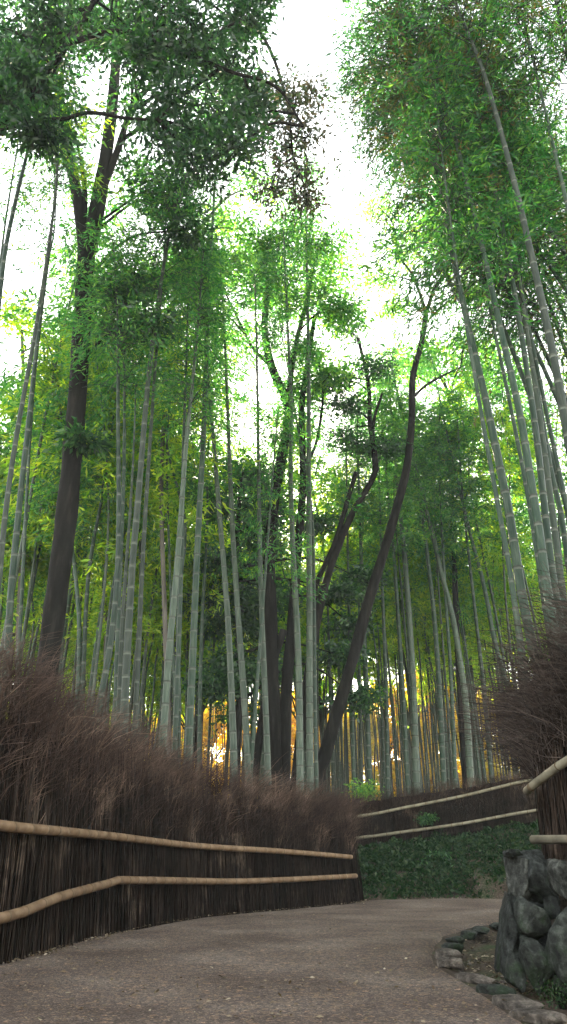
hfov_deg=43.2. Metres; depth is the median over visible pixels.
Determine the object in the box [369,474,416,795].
bamboo stalk
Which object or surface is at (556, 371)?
bamboo stalk
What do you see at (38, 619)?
bamboo stalk
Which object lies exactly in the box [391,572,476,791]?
bamboo stalk
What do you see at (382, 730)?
bamboo stalk
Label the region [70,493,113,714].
bamboo stalk
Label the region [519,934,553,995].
boulder
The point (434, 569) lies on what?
bamboo stalk
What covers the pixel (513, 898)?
boulder
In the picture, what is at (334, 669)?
bamboo stalk
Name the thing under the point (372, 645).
bamboo stalk
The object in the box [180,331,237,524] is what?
bamboo stalk
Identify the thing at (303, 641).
bamboo stalk
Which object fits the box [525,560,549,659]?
bamboo stalk
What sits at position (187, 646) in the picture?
bamboo stalk
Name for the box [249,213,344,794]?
bamboo stalk
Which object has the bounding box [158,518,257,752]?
bamboo stalk
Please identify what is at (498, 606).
bamboo stalk
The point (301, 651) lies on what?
bamboo stalk
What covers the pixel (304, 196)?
hanging tree
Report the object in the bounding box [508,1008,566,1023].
kerb stone
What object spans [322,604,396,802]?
bamboo stalk
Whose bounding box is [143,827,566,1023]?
ground
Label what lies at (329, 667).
bamboo stalk
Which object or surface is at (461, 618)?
bamboo stalk
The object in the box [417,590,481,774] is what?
bamboo stalk
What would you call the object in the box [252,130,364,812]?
bamboo stalk
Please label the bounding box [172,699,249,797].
autumn tree
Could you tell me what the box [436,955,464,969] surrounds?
kerb stone
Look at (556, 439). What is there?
bamboo stalk
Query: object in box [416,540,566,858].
brushwood fence
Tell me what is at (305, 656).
bamboo stalk
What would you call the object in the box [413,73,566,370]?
bamboo stalk
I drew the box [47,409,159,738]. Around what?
bamboo stalk
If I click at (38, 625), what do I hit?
bamboo stalk
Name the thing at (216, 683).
evergreen tree
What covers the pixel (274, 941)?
path
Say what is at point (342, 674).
bamboo stalk
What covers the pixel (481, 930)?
kerb stone
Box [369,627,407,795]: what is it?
bamboo stalk
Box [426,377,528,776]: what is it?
bamboo stalk
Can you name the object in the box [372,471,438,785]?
bamboo stalk
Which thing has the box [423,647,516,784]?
forest tree
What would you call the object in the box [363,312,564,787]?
spreading tree
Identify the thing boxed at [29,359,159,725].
bamboo stalk
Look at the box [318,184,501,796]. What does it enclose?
leaning tree
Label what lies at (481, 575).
bamboo stalk
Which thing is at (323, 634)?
bamboo stalk
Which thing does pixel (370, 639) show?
bamboo stalk
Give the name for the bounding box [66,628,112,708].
bamboo stalk
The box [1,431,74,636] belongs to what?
bamboo stalk
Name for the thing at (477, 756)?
bamboo stalk
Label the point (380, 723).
bamboo stalk
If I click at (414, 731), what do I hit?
bamboo stalk
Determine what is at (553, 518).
bamboo stalk
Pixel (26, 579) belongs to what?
bamboo stalk
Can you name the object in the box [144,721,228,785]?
autumn tree
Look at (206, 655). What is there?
bamboo stalk
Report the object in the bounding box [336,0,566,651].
bamboo stalk
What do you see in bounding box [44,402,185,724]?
bamboo stalk
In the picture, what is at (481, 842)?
ground cover
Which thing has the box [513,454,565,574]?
bamboo stalk
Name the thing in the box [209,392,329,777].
bamboo stalk
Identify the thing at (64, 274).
bamboo stalk
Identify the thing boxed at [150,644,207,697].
bamboo stalk
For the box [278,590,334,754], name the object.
bamboo stalk
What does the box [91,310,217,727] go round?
bamboo stalk
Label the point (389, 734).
forest tree
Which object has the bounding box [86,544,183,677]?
bamboo stalk
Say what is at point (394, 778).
autumn tree
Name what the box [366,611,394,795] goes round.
bamboo stalk
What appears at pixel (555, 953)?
boulder
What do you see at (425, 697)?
bamboo stalk
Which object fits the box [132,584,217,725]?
bamboo stalk
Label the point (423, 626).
bamboo stalk
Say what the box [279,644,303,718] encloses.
forest tree
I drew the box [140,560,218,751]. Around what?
bamboo stalk
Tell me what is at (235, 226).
bamboo
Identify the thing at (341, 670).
bamboo stalk
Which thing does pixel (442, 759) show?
bamboo stalk
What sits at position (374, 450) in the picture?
swaying tree
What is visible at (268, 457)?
bamboo stalk
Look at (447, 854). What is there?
shrub
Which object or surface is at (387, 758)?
bamboo stalk
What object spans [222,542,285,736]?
bamboo stalk
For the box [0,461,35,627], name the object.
bamboo stalk
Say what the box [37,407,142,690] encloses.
bamboo stalk
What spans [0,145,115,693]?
bamboo stalk
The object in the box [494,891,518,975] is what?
boulder
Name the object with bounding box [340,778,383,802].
shrub
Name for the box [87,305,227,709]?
bamboo stalk
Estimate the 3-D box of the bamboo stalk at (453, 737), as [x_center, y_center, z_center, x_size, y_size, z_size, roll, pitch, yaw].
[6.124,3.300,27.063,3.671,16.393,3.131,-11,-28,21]
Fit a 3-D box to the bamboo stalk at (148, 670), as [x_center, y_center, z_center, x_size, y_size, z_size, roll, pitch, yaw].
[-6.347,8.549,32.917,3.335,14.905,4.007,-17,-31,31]
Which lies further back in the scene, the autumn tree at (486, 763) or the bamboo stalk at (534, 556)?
the autumn tree at (486, 763)
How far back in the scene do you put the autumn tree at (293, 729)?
66.77 m
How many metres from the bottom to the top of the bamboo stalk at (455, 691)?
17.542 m
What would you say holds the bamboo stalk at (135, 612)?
on the ground at (492, 932)
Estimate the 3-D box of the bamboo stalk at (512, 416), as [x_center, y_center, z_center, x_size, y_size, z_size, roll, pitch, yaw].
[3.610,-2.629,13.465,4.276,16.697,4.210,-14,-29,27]
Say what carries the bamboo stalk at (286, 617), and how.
on the ground at (492, 932)
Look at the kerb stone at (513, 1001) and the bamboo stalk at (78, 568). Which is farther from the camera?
the bamboo stalk at (78, 568)
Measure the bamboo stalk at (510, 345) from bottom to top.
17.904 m
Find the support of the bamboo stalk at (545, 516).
on the ground at (492, 932)
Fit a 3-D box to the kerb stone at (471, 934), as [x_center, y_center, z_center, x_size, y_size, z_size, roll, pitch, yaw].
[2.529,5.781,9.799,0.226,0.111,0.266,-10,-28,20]
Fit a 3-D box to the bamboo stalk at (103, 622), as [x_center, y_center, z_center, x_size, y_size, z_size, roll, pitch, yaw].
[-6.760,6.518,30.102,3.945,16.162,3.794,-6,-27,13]
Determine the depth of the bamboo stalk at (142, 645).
28.95 m
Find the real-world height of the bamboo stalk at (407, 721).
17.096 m
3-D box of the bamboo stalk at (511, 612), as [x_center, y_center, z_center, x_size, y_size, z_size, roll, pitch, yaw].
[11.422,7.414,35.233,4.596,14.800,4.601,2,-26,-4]
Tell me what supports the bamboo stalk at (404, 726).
on the ground at (492, 932)
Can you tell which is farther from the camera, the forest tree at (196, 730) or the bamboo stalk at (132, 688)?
the forest tree at (196, 730)
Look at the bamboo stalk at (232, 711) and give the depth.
17.81 m
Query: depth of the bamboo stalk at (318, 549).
29.48 m
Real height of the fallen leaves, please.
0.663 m
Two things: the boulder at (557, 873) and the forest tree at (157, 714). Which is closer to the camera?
the boulder at (557, 873)
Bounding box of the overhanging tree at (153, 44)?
[0,0,303,204]
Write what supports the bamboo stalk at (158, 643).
on the ground at (492, 932)
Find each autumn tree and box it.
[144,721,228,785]
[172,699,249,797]
[214,727,256,761]
[257,688,319,771]
[293,705,364,782]
[319,691,402,801]
[349,680,438,799]
[372,673,485,796]
[420,673,508,791]
[456,673,518,780]
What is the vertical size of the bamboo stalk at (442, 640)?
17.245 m
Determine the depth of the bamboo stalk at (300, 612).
28.07 m
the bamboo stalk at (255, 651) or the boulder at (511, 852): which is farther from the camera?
the bamboo stalk at (255, 651)
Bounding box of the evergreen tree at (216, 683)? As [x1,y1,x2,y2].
[159,446,395,774]
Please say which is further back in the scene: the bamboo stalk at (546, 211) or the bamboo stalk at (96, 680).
the bamboo stalk at (96, 680)
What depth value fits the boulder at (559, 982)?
5.60 m
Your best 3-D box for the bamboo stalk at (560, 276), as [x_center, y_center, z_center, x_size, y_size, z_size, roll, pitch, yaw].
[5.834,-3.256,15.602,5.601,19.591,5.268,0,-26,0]
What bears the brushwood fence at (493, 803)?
on the ground at (492, 932)
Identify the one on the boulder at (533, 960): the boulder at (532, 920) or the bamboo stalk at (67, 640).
the boulder at (532, 920)
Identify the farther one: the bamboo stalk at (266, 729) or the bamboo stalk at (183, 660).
the bamboo stalk at (183, 660)
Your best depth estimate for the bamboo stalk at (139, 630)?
17.35 m
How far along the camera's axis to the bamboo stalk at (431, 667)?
32.46 m
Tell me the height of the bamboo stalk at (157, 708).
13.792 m
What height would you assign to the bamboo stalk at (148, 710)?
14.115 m
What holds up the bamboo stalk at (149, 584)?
on the ground at (492, 932)
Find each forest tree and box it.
[112,691,184,733]
[129,645,223,789]
[194,705,207,784]
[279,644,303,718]
[304,656,387,796]
[373,642,432,793]
[389,629,477,785]
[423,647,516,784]
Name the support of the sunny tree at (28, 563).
on the ground at (492, 932)
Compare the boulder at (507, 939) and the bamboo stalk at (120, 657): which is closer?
the boulder at (507, 939)
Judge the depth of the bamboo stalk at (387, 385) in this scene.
28.61 m
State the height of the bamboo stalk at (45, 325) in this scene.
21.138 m
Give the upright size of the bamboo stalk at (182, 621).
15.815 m
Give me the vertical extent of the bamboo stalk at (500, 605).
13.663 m
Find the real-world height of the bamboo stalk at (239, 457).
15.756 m
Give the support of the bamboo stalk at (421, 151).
on the ground at (492, 932)
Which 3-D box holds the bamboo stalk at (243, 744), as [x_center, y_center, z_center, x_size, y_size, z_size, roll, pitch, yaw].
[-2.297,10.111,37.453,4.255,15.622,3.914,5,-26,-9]
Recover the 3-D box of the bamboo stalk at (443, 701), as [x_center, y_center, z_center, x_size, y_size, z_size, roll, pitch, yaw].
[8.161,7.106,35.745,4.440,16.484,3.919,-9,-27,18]
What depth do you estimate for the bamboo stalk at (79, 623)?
20.30 m
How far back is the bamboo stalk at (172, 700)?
33.85 m
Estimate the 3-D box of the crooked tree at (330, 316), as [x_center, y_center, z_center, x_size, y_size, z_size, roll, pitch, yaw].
[-0.553,-0.747,22.173,8.314,22.975,5.766,0,-26,0]
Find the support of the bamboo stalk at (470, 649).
on the ground at (492, 932)
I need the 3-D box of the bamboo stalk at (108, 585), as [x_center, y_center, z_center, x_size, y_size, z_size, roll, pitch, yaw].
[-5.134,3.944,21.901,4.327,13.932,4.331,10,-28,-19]
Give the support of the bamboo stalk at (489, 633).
on the ground at (492, 932)
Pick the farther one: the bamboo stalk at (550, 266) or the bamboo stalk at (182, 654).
the bamboo stalk at (182, 654)
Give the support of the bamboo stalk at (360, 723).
on the ground at (492, 932)
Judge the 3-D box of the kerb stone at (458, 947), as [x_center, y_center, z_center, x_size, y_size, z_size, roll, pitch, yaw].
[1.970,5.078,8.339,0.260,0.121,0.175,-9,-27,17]
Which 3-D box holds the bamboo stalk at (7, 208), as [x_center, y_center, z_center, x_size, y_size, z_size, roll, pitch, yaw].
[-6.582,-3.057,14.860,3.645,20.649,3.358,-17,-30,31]
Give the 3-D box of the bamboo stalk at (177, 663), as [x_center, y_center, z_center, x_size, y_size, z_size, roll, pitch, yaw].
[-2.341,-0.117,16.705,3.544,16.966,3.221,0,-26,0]
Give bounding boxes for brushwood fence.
[0,597,383,963]
[323,767,537,845]
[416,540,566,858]
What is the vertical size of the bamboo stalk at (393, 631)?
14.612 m
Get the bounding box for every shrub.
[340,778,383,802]
[413,811,439,826]
[417,847,458,874]
[521,974,566,1009]
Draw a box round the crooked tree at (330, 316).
[159,198,383,802]
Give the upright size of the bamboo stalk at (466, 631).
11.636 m
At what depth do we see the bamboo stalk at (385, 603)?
30.65 m
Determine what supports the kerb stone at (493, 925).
on the ground at (492, 932)
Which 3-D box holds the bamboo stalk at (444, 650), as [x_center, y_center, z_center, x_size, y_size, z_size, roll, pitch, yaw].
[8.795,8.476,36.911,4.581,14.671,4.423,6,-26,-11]
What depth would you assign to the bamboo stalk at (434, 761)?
35.86 m
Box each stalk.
[0,0,120,312]
[0,39,102,264]
[0,60,134,592]
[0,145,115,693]
[0,177,135,660]
[0,338,100,685]
[0,363,90,659]
[0,373,51,630]
[0,434,36,624]
[0,460,99,687]
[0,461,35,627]
[0,583,43,676]
[0,606,86,701]
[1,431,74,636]
[1,457,80,605]
[1,498,97,683]
[3,339,111,596]
[3,564,72,686]
[4,540,91,675]
[5,129,108,704]
[5,236,137,715]
[12,343,132,740]
[15,598,88,705]
[17,401,158,736]
[20,308,149,724]
[23,243,194,688]
[23,563,109,678]
[25,594,103,714]
[26,213,205,744]
[26,310,176,735]
[27,620,112,716]
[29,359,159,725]
[31,215,192,728]
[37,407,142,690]
[41,353,201,742]
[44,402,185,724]
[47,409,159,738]
[61,581,132,722]
[62,155,231,747]
[62,350,208,687]
[65,460,193,666]
[65,462,185,760]
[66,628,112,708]
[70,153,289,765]
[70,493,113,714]
[71,543,114,687]
[73,520,185,679]
[74,435,171,650]
[81,99,255,745]
[81,303,275,780]
[85,598,131,710]
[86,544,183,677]
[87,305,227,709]
[87,579,159,642]
[87,591,156,720]
[88,433,204,731]
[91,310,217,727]
[91,568,197,734]
[98,619,161,671]
[99,384,225,736]
[101,230,262,763]
[101,526,219,767]
[108,636,171,713]
[109,521,193,766]
[110,656,159,701]
[114,222,259,768]
[115,385,135,758]
[130,631,160,683]
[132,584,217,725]
[135,519,209,742]
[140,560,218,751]
[140,635,215,737]
[144,549,212,661]
[145,678,185,753]
[146,425,213,764]
[150,586,226,676]
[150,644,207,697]
[153,712,160,760]
[154,316,263,753]
[157,218,270,799]
[158,222,267,805]
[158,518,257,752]
[161,522,224,727]
[163,370,256,774]
[168,488,258,792]
[178,79,268,783]
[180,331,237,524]
[183,439,282,654]
[197,539,301,698]
[206,246,324,798]
[206,441,302,643]
[207,631,280,794]
[207,641,258,783]
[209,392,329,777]
[215,441,287,742]
[221,562,302,704]
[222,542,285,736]
[234,450,289,793]
[235,474,342,795]
[238,360,335,791]
[239,299,376,794]
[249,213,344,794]
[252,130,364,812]
[267,412,393,791]
[275,550,332,708]
[275,564,305,639]
[278,456,369,770]
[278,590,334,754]
[278,608,334,687]
[279,494,365,751]
[281,497,343,797]
[281,578,357,681]
[292,587,335,697]
[293,539,387,785]
[301,537,346,773]
[301,601,383,799]
[304,419,398,801]
[304,560,369,793]
[312,0,537,678]
[316,355,421,786]
[318,45,566,439]
[318,396,410,801]
[320,0,566,348]
[320,524,398,799]
[320,544,397,654]
[321,460,405,798]
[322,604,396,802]
[325,18,566,497]
[326,406,424,798]
[327,26,566,367]
[330,53,566,410]
[330,479,414,796]
[333,640,398,783]
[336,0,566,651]
[336,616,382,798]
[346,501,419,793]
[350,371,460,709]
[350,527,432,725]
[350,531,398,795]
[351,23,559,800]
[352,397,436,794]
[353,0,566,456]
[353,633,408,788]
[356,368,445,794]
[356,540,438,761]
[363,401,475,792]
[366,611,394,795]
[367,501,431,795]
[367,502,449,791]
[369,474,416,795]
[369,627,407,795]
[370,349,473,786]
[371,628,414,771]
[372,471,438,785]
[374,386,460,790]
[375,22,566,650]
[379,480,448,792]
[380,544,477,775]
[380,613,434,684]
[381,1,566,623]
[388,0,566,656]
[388,460,484,788]
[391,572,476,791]
[392,635,449,783]
[395,407,489,787]
[395,607,452,791]
[396,514,465,786]
[396,638,473,785]
[397,624,449,791]
[398,430,500,597]
[401,395,498,784]
[402,528,484,740]
[405,525,484,787]
[406,55,566,522]
[410,493,503,781]
[411,498,513,782]
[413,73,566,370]
[413,539,500,785]
[415,349,513,693]
[415,580,486,683]
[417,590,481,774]
[418,0,566,211]
[422,65,566,571]
[423,401,508,780]
[423,521,501,780]
[423,553,505,755]
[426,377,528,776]
[443,0,566,169]
[443,334,566,655]
[445,627,525,746]
[446,137,566,415]
[447,621,516,693]
[457,366,558,773]
[460,510,536,775]
[460,513,540,773]
[461,512,512,770]
[462,468,541,663]
[464,520,544,773]
[466,518,533,698]
[466,549,514,778]
[468,394,563,651]
[471,107,566,433]
[473,609,516,670]
[480,526,545,675]
[483,535,546,774]
[487,472,566,661]
[488,537,539,649]
[505,37,566,367]
[505,464,566,599]
[506,372,566,578]
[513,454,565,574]
[515,506,564,621]
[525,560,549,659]
[534,121,566,347]
[534,340,566,515]
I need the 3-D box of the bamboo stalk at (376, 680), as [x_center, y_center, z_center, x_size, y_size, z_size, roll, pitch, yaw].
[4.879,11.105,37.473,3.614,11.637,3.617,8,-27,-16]
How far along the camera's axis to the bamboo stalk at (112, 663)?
35.85 m
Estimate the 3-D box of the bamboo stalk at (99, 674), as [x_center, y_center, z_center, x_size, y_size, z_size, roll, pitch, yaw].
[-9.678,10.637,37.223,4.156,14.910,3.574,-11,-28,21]
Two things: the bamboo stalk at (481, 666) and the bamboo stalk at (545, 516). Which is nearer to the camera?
the bamboo stalk at (545, 516)
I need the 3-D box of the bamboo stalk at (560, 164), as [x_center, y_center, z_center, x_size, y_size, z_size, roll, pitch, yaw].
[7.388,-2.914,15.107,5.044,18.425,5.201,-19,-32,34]
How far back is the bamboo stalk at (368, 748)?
28.22 m
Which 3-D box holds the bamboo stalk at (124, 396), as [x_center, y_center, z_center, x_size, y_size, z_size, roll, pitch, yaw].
[-3.595,-0.150,15.795,3.453,16.238,3.774,-16,-30,30]
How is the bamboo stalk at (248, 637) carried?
on the ground at (492, 932)
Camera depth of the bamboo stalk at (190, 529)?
22.65 m
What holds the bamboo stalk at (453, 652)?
on the ground at (492, 932)
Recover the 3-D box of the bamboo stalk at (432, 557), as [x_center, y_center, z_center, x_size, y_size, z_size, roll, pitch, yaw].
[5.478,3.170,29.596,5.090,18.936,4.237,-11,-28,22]
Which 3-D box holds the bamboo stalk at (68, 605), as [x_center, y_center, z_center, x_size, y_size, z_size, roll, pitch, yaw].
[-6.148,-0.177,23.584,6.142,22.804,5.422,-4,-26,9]
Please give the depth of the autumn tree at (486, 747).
67.55 m
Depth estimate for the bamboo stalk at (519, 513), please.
29.28 m
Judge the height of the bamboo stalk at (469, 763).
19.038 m
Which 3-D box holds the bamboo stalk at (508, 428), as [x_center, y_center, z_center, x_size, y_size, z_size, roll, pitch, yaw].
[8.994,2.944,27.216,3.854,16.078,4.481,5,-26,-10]
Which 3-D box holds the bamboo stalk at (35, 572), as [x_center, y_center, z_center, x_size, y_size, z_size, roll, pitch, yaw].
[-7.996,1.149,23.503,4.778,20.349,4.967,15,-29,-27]
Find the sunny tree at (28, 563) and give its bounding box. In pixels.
[0,288,89,676]
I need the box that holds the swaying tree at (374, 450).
[290,315,422,805]
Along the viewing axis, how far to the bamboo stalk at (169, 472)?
19.98 m
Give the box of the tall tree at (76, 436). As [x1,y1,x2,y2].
[0,0,310,705]
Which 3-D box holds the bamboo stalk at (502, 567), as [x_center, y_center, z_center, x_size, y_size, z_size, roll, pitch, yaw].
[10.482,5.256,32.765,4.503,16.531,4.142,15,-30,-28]
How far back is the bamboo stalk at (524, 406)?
33.12 m
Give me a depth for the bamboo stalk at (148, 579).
22.11 m
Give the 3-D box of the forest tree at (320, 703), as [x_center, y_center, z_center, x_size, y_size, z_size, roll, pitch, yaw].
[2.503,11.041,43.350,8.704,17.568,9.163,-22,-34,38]
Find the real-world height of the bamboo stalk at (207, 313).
15.555 m
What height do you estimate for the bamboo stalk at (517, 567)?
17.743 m
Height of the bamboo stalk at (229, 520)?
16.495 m
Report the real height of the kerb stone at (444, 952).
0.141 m
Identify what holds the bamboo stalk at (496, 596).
on the ground at (492, 932)
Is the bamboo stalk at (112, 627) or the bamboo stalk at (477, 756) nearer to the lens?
the bamboo stalk at (112, 627)
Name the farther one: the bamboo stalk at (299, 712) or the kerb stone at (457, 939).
the bamboo stalk at (299, 712)
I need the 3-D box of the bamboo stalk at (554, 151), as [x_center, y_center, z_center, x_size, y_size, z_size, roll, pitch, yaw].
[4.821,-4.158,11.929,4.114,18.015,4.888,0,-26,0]
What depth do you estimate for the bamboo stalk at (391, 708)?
33.48 m
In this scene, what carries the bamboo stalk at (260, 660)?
on the ground at (492, 932)
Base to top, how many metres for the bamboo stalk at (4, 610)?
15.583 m
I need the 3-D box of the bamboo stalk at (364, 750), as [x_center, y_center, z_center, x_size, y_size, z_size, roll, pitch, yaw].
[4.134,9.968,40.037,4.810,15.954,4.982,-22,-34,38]
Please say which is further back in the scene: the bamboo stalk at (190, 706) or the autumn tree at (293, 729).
the autumn tree at (293, 729)
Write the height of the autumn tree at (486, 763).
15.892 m
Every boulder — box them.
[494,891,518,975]
[502,849,523,856]
[503,856,531,900]
[504,948,526,992]
[507,890,550,979]
[512,896,551,944]
[517,849,546,863]
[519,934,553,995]
[528,851,560,904]
[543,896,560,919]
[543,907,566,986]
[546,858,566,898]
[550,975,566,992]
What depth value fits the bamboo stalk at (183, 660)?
30.40 m
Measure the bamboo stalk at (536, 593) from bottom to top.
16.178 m
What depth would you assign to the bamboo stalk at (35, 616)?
25.23 m
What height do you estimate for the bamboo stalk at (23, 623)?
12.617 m
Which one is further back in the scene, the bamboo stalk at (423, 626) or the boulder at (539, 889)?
the bamboo stalk at (423, 626)
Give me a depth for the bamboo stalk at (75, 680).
36.50 m
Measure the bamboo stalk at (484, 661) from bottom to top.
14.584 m
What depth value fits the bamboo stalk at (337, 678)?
33.13 m
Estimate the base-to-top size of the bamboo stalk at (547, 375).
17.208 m
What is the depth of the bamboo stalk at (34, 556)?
22.22 m
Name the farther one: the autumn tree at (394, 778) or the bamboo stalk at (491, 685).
the autumn tree at (394, 778)
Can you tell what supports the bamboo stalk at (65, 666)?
on the ground at (492, 932)
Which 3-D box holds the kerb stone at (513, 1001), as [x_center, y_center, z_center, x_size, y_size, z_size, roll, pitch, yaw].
[1.646,3.469,5.036,0.342,0.116,0.303,0,-26,0]
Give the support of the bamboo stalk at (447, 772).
on the ground at (492, 932)
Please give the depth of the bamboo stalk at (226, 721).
42.73 m
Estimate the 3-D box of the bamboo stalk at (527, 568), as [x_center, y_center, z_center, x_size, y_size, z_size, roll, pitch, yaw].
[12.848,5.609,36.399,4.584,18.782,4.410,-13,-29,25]
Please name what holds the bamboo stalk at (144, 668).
on the ground at (492, 932)
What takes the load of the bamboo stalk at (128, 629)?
on the ground at (492, 932)
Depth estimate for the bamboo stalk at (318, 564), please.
30.70 m
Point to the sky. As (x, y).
(305, 25)
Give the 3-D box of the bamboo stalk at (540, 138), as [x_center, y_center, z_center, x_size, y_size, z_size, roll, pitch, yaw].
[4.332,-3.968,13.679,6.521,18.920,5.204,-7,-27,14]
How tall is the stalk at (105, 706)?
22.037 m
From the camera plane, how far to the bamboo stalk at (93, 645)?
35.70 m
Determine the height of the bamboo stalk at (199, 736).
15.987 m
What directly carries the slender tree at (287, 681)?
on the ground at (492, 932)
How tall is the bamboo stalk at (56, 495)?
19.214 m
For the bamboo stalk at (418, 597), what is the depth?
30.68 m
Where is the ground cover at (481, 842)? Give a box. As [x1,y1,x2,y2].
[356,819,540,899]
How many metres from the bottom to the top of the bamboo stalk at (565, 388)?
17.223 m
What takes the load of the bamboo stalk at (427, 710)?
on the ground at (492, 932)
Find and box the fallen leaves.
[1,881,566,1023]
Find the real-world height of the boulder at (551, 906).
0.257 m
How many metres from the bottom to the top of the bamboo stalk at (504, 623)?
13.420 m
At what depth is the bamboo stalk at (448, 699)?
33.37 m
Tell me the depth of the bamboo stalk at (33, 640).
31.02 m
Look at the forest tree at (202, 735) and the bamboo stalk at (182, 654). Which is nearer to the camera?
the bamboo stalk at (182, 654)
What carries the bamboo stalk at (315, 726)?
on the ground at (492, 932)
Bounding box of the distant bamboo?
[0,574,520,801]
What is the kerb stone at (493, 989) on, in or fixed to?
on the ground at (492, 932)
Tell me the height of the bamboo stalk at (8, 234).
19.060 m
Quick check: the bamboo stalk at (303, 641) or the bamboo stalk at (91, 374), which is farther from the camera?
the bamboo stalk at (303, 641)
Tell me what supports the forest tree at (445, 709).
on the ground at (492, 932)
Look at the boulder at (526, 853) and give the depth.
7.00 m
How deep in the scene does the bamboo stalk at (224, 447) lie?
28.98 m
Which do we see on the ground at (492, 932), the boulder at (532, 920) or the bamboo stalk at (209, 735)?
the bamboo stalk at (209, 735)
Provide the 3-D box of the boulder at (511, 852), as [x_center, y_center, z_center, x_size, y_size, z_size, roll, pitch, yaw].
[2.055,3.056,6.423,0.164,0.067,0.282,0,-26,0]
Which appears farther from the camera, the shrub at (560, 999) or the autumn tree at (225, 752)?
the autumn tree at (225, 752)
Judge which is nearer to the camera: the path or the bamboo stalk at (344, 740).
the path
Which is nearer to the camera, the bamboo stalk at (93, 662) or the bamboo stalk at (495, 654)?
the bamboo stalk at (93, 662)
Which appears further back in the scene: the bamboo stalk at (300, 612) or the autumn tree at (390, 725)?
the autumn tree at (390, 725)
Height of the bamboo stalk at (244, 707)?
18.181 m
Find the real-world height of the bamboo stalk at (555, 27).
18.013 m
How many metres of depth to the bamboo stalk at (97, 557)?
23.94 m
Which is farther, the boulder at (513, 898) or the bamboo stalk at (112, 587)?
the bamboo stalk at (112, 587)
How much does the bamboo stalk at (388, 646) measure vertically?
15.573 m
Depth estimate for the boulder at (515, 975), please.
5.86 m
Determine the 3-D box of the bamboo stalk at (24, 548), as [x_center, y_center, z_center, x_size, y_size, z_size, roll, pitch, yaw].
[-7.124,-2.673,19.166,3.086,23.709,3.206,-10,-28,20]
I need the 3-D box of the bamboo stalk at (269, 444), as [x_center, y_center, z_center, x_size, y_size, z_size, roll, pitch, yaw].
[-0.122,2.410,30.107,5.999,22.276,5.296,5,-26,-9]
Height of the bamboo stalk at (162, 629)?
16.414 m
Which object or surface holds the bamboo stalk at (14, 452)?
on the ground at (492, 932)
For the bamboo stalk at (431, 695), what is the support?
on the ground at (492, 932)
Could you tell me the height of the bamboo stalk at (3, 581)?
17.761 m
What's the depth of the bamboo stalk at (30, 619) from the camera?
27.95 m
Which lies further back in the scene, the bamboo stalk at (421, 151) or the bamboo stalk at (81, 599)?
the bamboo stalk at (81, 599)
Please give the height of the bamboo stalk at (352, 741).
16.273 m
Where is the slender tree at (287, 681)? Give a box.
[253,318,374,808]
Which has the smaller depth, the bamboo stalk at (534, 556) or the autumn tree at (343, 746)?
the bamboo stalk at (534, 556)
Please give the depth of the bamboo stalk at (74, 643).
28.91 m
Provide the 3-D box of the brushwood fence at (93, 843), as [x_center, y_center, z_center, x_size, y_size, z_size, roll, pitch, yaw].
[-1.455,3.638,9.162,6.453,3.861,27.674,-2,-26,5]
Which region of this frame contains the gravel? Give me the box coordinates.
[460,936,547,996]
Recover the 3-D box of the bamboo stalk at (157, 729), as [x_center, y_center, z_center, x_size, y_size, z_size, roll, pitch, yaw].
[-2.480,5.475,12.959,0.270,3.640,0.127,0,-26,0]
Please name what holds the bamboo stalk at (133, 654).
on the ground at (492, 932)
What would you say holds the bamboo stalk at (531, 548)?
on the ground at (492, 932)
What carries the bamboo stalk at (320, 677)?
on the ground at (492, 932)
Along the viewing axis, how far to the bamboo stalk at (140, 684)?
36.49 m
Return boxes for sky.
[0,0,566,778]
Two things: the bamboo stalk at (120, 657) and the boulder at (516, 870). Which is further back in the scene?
the bamboo stalk at (120, 657)
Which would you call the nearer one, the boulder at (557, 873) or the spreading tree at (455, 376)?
the boulder at (557, 873)
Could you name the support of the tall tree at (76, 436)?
on the ground at (492, 932)
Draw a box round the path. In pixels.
[0,898,521,1023]
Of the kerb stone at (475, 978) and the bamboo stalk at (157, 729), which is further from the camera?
the bamboo stalk at (157, 729)
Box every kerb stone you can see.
[434,948,460,958]
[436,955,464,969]
[441,942,463,953]
[445,935,466,943]
[454,972,495,984]
[460,930,476,939]
[471,926,489,933]
[476,984,515,994]
[489,922,498,929]
[491,994,543,1009]
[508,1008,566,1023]
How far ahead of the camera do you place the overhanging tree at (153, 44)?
13.93 m
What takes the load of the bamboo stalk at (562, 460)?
on the ground at (492, 932)
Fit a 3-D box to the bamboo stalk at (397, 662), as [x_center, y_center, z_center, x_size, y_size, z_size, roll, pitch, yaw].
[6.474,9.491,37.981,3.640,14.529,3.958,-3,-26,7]
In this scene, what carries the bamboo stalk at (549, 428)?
on the ground at (492, 932)
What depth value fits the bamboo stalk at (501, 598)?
32.97 m
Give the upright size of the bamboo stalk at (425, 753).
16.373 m
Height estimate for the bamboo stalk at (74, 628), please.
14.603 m
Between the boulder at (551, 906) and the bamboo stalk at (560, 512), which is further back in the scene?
the bamboo stalk at (560, 512)
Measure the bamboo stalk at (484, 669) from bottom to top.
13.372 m
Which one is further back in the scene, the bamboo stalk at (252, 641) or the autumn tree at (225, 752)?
the autumn tree at (225, 752)
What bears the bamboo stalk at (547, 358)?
on the ground at (492, 932)
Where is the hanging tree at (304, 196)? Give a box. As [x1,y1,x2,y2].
[240,24,342,226]
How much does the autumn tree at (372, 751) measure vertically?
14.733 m

